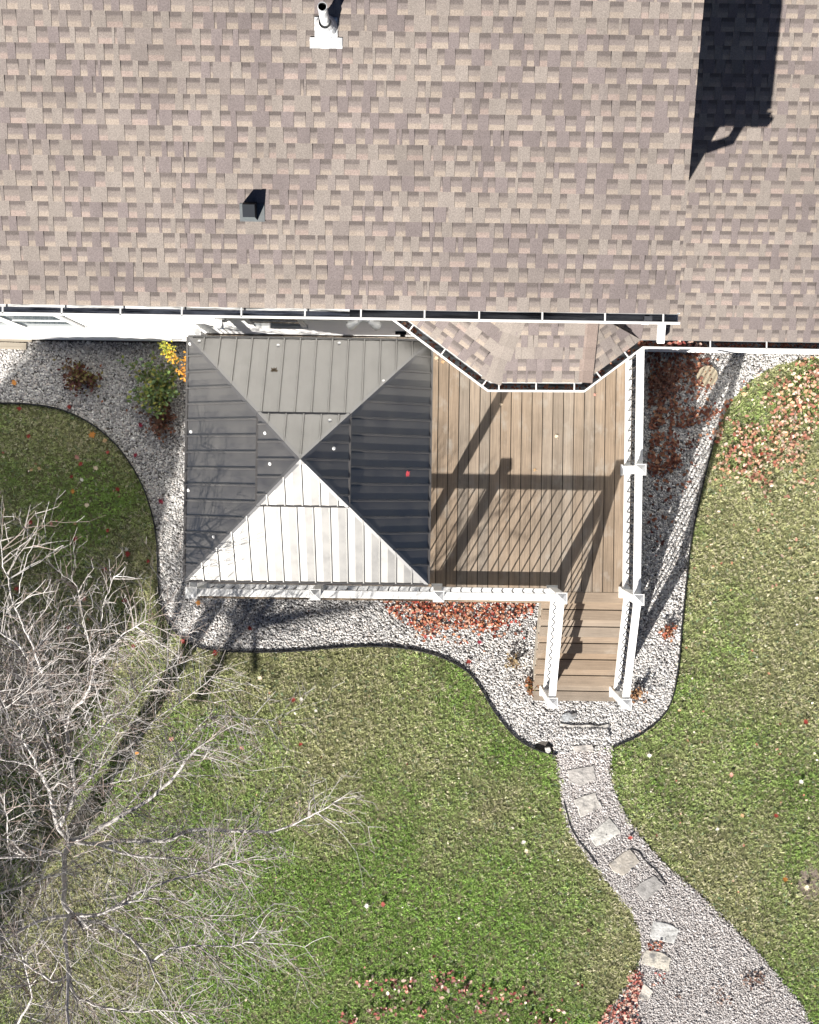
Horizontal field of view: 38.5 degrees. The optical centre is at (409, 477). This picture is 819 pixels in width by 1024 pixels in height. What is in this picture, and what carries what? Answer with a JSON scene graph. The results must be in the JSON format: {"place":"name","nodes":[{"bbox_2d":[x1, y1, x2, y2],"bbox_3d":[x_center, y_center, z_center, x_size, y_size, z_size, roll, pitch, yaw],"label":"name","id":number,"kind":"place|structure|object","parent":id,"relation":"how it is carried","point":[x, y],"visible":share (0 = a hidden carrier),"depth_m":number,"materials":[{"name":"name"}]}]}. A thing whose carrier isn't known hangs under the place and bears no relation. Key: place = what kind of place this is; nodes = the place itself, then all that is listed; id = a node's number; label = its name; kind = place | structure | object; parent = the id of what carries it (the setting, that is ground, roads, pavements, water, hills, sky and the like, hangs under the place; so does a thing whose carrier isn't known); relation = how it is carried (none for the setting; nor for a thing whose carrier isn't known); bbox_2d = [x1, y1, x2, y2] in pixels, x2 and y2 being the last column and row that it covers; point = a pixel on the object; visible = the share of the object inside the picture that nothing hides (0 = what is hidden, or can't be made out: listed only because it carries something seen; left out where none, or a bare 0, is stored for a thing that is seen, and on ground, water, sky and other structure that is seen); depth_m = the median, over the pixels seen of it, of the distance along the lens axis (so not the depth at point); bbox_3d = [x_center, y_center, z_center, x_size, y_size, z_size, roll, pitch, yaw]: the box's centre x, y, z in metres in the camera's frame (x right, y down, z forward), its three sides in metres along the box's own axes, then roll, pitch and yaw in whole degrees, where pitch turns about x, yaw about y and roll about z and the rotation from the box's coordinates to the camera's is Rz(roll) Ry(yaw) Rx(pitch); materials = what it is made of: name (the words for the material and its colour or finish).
{"place":"outdoors","nodes":[
{"label":"outdoors","id":0,"kind":"place"},
{"bbox_2d":[0,0,818,391],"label":"house","id":1,"kind":"structure","parent":0,"point":[538,194],"depth_m":11.29,"materials":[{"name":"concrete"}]},
{"bbox_2d":[0,319,21,328],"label":"window","id":2,"kind":"structure","parent":1,"relation":"in","point":[4,324],"depth_m":15.60,"materials":[{"name":"white plastic"}]},
{"bbox_2d":[0,315,86,329],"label":"window","id":3,"kind":"structure","parent":1,"relation":"in","point":[46,322],"depth_m":15.20,"materials":[{"name":"white plastic"}]},
{"bbox_2d":[242,318,307,328],"bbox_3d":[-1.696,-1.958,14.735,0.760,1.080,0.046,1,90,0],"label":"window","id":4,"kind":"structure","parent":1,"relation":"in","point":[254,323],"depth_m":14.98,"materials":[{"name":"glass"}]},
{"bbox_2d":[396,320,817,389],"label":"gutter","id":5,"kind":"object","parent":1,"relation":"on","point":[677,343],"visible":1,"depth_m":14.02,"materials":[{"name":"white metal"}]},
{"bbox_2d":[0,356,818,1023],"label":"lawn","id":6,"kind":"structure","parent":0,"point":[272,684],"depth_m":17.50,"materials":[{"name":"plant"}]},
{"bbox_2d":[0,489,386,1023],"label":"bare tree","id":7,"kind":"object","parent":6,"relation":"on","point":[88,811],"visible":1,"depth_m":14.19,"materials":[{"name":"grey plant"}]},
{"bbox_2d":[2,364,818,1023],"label":"leaf specks","id":8,"kind":"object","parent":6,"relation":"on","point":[472,730],"visible":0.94,"depth_m":17.44,"materials":[{"name":"brown plant"}]},
{"bbox_2d":[339,955,583,1023],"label":"fallen leaves","id":9,"kind":"object","parent":6,"relation":"on","point":[441,997],"visible":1,"depth_m":17.44,"materials":[{"name":"red plant"}]},
{"bbox_2d":[564,802,597,864],"bbox_3d":[2.512,5.318,17.493,0.103,0.054,1.062,-28,90,0],"label":"lawn edging","id":10,"kind":"object","parent":6,"relation":"on","point":[576,836],"visible":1,"depth_m":17.47,"materials":[{"name":"black plastic"}]},
{"bbox_2d":[630,849,666,884],"bbox_3d":[3.579,5.775,17.495,0.074,0.054,0.758,-45,90,0],"label":"lawn edging","id":11,"kind":"object","parent":6,"relation":"on","point":[650,865],"visible":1,"depth_m":17.47,"materials":[{"name":"black plastic"}]},
{"bbox_2d":[706,354,818,598],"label":"fallen leaves","id":12,"kind":"object","parent":6,"relation":"on","point":[754,431],"visible":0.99,"depth_m":17.45,"materials":[{"name":"brown plant"}]},
{"bbox_2d":[797,864,818,899],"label":"bare soil","id":13,"kind":"structure","parent":6,"relation":"on","point":[814,874],"depth_m":17.50,"materials":[{"name":"brown soil"}]},
{"bbox_2d":[0,339,818,754],"bbox_3d":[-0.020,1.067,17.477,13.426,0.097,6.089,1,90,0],"label":"gravel","id":14,"kind":"structure","parent":0,"point":[168,520],"depth_m":17.48,"materials":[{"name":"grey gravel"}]},
{"bbox_2d":[0,342,26,349],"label":"plank","id":15,"kind":"object","parent":14,"relation":"on","point":[13,345],"visible":1,"depth_m":17.45,"materials":[{"name":"beige wood"}]},
{"bbox_2d":[0,339,31,341],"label":"plank","id":16,"kind":"object","parent":14,"relation":"on","point":[15,340],"visible":0.67,"depth_m":17.45,"materials":[{"name":"beige wood"}]},
{"bbox_2d":[53,357,102,397],"bbox_3d":[-4.878,-1.475,17.309,0.724,0.381,0.597,1,90,0],"label":"dying perennial","id":17,"kind":"object","parent":14,"relation":"on","point":[81,376],"visible":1,"depth_m":17.29,"materials":[{"name":"brown plant"}]},
{"bbox_2d":[117,340,185,419],"bbox_3d":[-3.697,-1.417,17.167,1.064,0.666,1.151,1,90,0],"label":"flowering shrub","id":18,"kind":"object","parent":14,"relation":"on","point":[154,393],"visible":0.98,"depth_m":17.15,"materials":[{"name":"green plant"}]},
{"bbox_2d":[126,399,179,439],"bbox_3d":[-3.726,-0.863,17.335,0.620,0.329,0.722,-33,90,0],"label":"dead perennial","id":19,"kind":"object","parent":14,"relation":"on","point":[159,427],"visible":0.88,"depth_m":17.33,"materials":[{"name":"brown plant"}]},
{"bbox_2d":[0,402,556,755],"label":"lawn edging","id":20,"kind":"object","parent":14,"relation":"on","point":[262,651],"visible":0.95,"depth_m":17.45,"materials":[{"name":"black plastic"}]},
{"bbox_2d":[185,328,645,709],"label":"deck","id":21,"kind":"structure","parent":14,"relation":"on","point":[551,536],"depth_m":16.25,"materials":[{"name":"brown wood"}]},
{"bbox_2d":[183,335,432,585],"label":"pavilion","id":22,"kind":"structure","parent":21,"relation":"on","point":[305,457],"depth_m":13.91,"materials":[{"name":"grey metal"}]},
{"bbox_2d":[383,601,535,644],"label":"fallen leaves","id":23,"kind":"object","parent":14,"relation":"on","point":[494,607],"visible":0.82,"depth_m":17.45,"materials":[{"name":"red plant"}]},
{"bbox_2d":[504,652,524,670],"bbox_3d":[1.548,2.724,17.390,0.306,0.216,0.276,-12,90,0],"label":"dead perennial","id":24,"kind":"object","parent":14,"relation":"on","point":[514,662],"visible":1,"depth_m":17.39,"materials":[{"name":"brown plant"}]},
{"bbox_2d":[524,676,538,696],"bbox_3d":[1.813,3.078,17.380,0.281,0.238,0.298,-44,90,0],"label":"dead perennial","id":25,"kind":"object","parent":14,"relation":"on","point":[528,685],"visible":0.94,"depth_m":17.36,"materials":[{"name":"brown plant"}]},
{"bbox_2d":[545,747,550,752],"bbox_3d":[2.061,4.054,17.468,0.084,0.063,0.088,-13,90,0],"label":"garden path light","id":26,"kind":"object","parent":14,"relation":"on","point":[547,749],"visible":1,"depth_m":17.44,"materials":[{"name":"plastic"}]},
{"bbox_2d":[560,712,576,721],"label":"rock","id":27,"kind":"object","parent":14,"relation":"on","point":[566,716],"visible":1,"depth_m":17.45,"materials":[{"name":"grey stone"}]},
{"bbox_2d":[572,745,593,751],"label":"stepping stone","id":28,"kind":"object","parent":14,"relation":"on","point":[580,748],"visible":1,"depth_m":17.47,"materials":[{"name":"beige stone"}]},
{"bbox_2d":[560,723,608,736],"bbox_3d":[2.602,3.761,17.478,0.748,0.045,0.212,1,90,0],"label":"flagstone","id":29,"kind":"object","parent":14,"relation":"on","point":[567,726],"visible":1,"depth_m":17.46,"materials":[{"name":"grey stone"}]},
{"bbox_2d":[630,686,647,702],"bbox_3d":[3.375,3.205,17.379,0.306,0.238,0.330,1,90,0],"label":"dead perennial","id":30,"kind":"object","parent":14,"relation":"on","point":[639,692],"visible":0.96,"depth_m":17.36,"materials":[{"name":"brown plant"}]},
{"bbox_2d":[613,437,715,747],"bbox_3d":[4.079,1.802,17.477,0.630,0.056,4.871,18,90,0],"label":"lawn edging","id":31,"kind":"object","parent":14,"relation":"on","point":[683,604],"visible":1,"depth_m":17.45,"materials":[{"name":"black plastic"}]},
{"bbox_2d":[646,359,684,408],"bbox_3d":[3.787,-1.371,17.342,0.559,0.316,0.684,10,90,0],"label":"dead perennial","id":32,"kind":"object","parent":14,"relation":"on","point":[663,384],"visible":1,"depth_m":17.33,"materials":[{"name":"brown plant"}]},
{"bbox_2d":[658,623,677,641],"bbox_3d":[3.839,2.269,17.383,0.268,0.230,0.274,33,90,0],"label":"dead perennial","id":33,"kind":"object","parent":14,"relation":"on","point":[669,631],"visible":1,"depth_m":17.38,"materials":[{"name":"brown plant"}]},
{"bbox_2d":[647,352,732,556],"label":"fallen leaves","id":34,"kind":"object","parent":14,"relation":"on","point":[672,461],"visible":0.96,"depth_m":17.45,"materials":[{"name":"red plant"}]},
{"bbox_2d":[697,366,717,385],"bbox_3d":[4.432,-1.514,17.471,0.310,0.058,0.310,1,90,0],"label":"round lid","id":35,"kind":"object","parent":14,"relation":"on","point":[704,374],"visible":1,"depth_m":17.45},
{"bbox_2d":[557,747,808,1023],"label":"gravel path","id":36,"kind":"structure","parent":0,"point":[694,935],"depth_m":17.49,"materials":[{"name":"grey gravel"}]},
{"bbox_2d":[590,817,620,846],"bbox_3d":[2.897,5.295,17.484,0.438,0.032,0.277,-37,90,0],"label":"stepping stone","id":37,"kind":"object","parent":36,"relation":"on","point":[609,828],"visible":1,"depth_m":17.47,"materials":[{"name":"beige stone"}]},
{"bbox_2d":[609,849,639,874],"bbox_3d":[3.200,5.741,17.484,0.429,0.032,0.284,-40,90,0],"label":"stepping stone","id":38,"kind":"object","parent":36,"relation":"on","point":[624,859],"visible":1,"depth_m":17.47,"materials":[{"name":"beige stone"}]},
{"bbox_2d":[598,941,665,1023],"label":"fallen leaves","id":39,"kind":"object","parent":36,"relation":"on","point":[634,997],"visible":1,"depth_m":17.45,"materials":[{"name":"red plant"}]},
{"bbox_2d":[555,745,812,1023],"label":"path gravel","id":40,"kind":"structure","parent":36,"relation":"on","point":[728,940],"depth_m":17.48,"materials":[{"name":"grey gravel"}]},
{"bbox_2d":[567,766,595,785],"bbox_3d":[2.567,4.450,17.484,0.420,0.032,0.272,-9,90,0],"label":"stepping stone","id":41,"kind":"object","parent":40,"relation":"on","point":[584,775],"visible":1,"depth_m":17.47,"materials":[{"name":"beige stone"}]},
{"bbox_2d":[574,792,601,816],"bbox_3d":[2.658,4.856,17.484,0.365,0.033,0.281,-23,90,0],"label":"stepping stone","id":42,"kind":"object","parent":40,"relation":"on","point":[587,804],"visible":1,"depth_m":17.47,"materials":[{"name":"beige stone"}]},
{"bbox_2d":[635,983,652,999],"bbox_3d":[3.500,7.670,17.484,0.240,0.032,0.241,-32,90,0],"label":"stepping stone","id":43,"kind":"object","parent":40,"relation":"on","point":[646,991],"visible":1,"depth_m":17.47,"materials":[{"name":"white stone"}]},
{"bbox_2d":[635,875,663,900],"bbox_3d":[3.566,6.093,17.484,0.387,0.032,0.261,-40,90,0],"label":"stepping stone","id":44,"kind":"object","parent":40,"relation":"on","point":[649,887],"visible":1,"depth_m":17.47,"materials":[{"name":"grey stone"}]},
{"bbox_2d":[641,949,670,970],"bbox_3d":[3.689,7.178,17.484,0.443,0.032,0.254,17,90,0],"label":"stepping stone","id":45,"kind":"object","parent":40,"relation":"on","point":[657,959],"visible":1,"depth_m":17.47,"materials":[{"name":"beige stone"}]},
{"bbox_2d":[650,921,678,942],"bbox_3d":[3.797,6.771,17.484,0.421,0.032,0.278,14,90,0],"label":"stepping stone","id":46,"kind":"object","parent":40,"relation":"on","point":[663,932],"visible":1,"depth_m":17.47,"materials":[{"name":"white stone"}]},
{"bbox_2d":[675,968,769,1004],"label":"dead weeds","id":47,"kind":"object","parent":40,"relation":"on","point":[755,980],"visible":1,"depth_m":17.45,"materials":[{"name":"brown plant"}]}
]}

